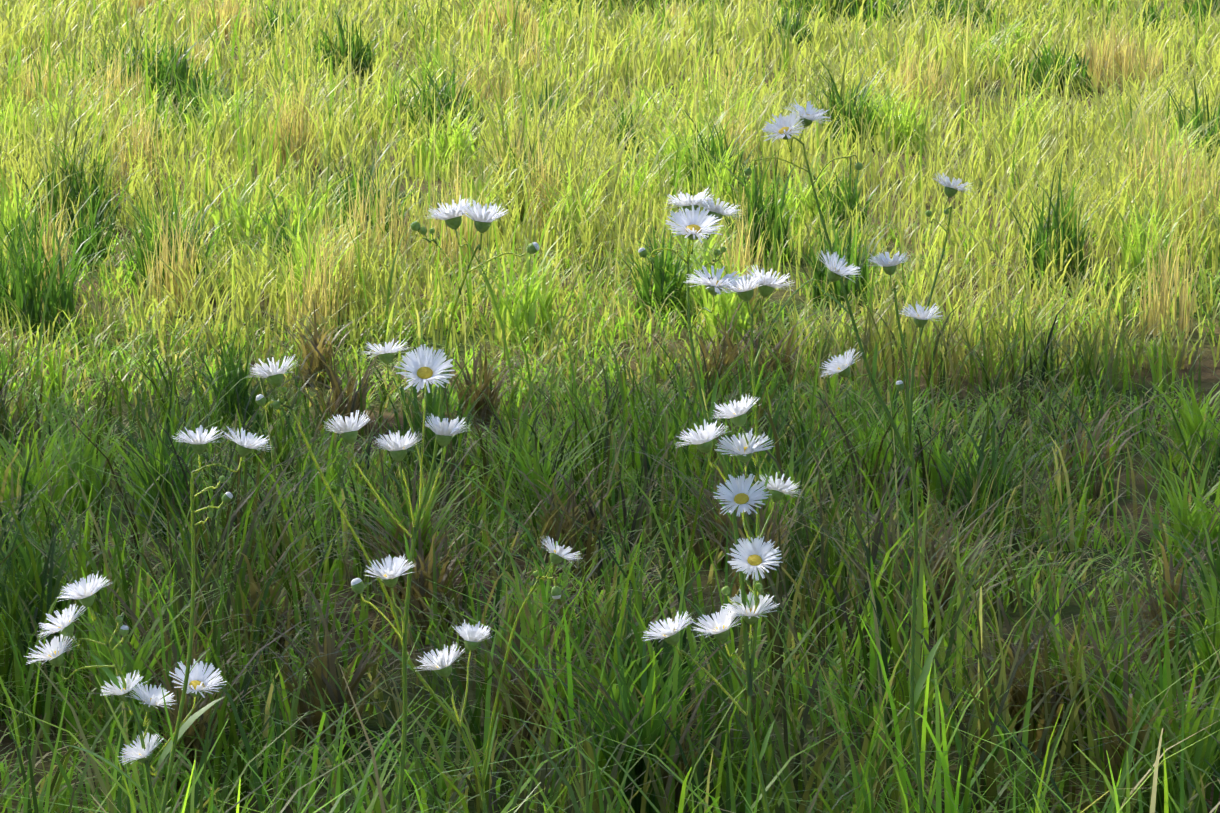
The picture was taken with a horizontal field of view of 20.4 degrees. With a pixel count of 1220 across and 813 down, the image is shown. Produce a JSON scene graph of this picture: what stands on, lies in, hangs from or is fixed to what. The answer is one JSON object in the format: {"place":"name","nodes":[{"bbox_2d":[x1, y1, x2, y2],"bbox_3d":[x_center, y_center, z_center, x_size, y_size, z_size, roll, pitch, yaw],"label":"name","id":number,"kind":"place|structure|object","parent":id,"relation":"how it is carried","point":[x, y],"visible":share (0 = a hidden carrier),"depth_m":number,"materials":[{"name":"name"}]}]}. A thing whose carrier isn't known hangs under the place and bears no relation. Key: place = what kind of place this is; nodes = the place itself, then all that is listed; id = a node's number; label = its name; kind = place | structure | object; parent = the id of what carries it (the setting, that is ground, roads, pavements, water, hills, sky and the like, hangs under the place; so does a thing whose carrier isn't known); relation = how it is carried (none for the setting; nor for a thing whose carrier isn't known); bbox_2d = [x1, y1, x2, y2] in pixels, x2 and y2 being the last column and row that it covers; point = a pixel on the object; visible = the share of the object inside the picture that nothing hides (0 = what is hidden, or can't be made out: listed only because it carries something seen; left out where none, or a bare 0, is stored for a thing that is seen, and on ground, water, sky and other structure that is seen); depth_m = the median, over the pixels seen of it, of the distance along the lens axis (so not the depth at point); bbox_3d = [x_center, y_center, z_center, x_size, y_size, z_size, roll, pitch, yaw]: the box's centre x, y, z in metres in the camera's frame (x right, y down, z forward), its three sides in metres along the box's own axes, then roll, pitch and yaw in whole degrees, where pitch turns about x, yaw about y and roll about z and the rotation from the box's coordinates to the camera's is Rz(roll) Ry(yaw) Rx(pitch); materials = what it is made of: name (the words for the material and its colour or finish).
{"place":"outdoors","nodes":[
{"label":"outdoors","id":0,"kind":"place"},
{"bbox_2d":[0,0,1219,812],"bbox_3d":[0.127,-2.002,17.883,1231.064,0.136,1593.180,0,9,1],"label":"lawn ground","id":1,"kind":"structure","parent":0,"point":[1210,376],"depth_m":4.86,"materials":[{"name":"green plant"}]},
{"bbox_2d":[24,571,226,812],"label":"fleabane plant","id":2,"kind":"object","parent":1,"relation":"on","point":[83,592],"visible":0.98,"depth_m":1.11,"materials":[{"name":"white plant"}]},
{"bbox_2d":[160,425,271,812],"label":"fleabane plant","id":3,"kind":"object","parent":1,"relation":"on","point":[199,440],"visible":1,"depth_m":1.05,"materials":[{"name":"green plant"}]},
{"bbox_2d":[244,354,582,812],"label":"fleabane plant","id":4,"kind":"object","parent":1,"relation":"on","point":[473,637],"visible":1,"depth_m":0.98,"materials":[{"name":"green plant"}]},
{"bbox_2d":[323,195,539,812],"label":"fleabane plant","id":5,"kind":"object","parent":1,"relation":"on","point":[425,368],"visible":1,"depth_m":0.97,"materials":[{"name":"white plant"}]},
{"bbox_2d":[0,199,1219,812],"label":"lawn thatch","id":6,"kind":"object","parent":1,"relation":"on","point":[1060,577],"visible":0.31,"depth_m":4.51,"materials":[{"name":"green plant"}]},
{"bbox_2d":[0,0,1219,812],"bbox_3d":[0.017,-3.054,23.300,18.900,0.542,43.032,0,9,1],"label":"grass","id":7,"kind":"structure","parent":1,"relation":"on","point":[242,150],"depth_m":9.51,"materials":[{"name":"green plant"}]},
{"bbox_2d":[638,187,859,812],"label":"fleabane plant","id":8,"kind":"object","parent":1,"relation":"on","point":[750,555],"visible":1,"depth_m":0.98,"materials":[{"name":"white plant"}]},
{"bbox_2d":[744,99,973,812],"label":"fleabane plant","id":9,"kind":"object","parent":1,"relation":"on","point":[781,128],"visible":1,"depth_m":1.17,"materials":[{"name":"green plant"}]}
]}

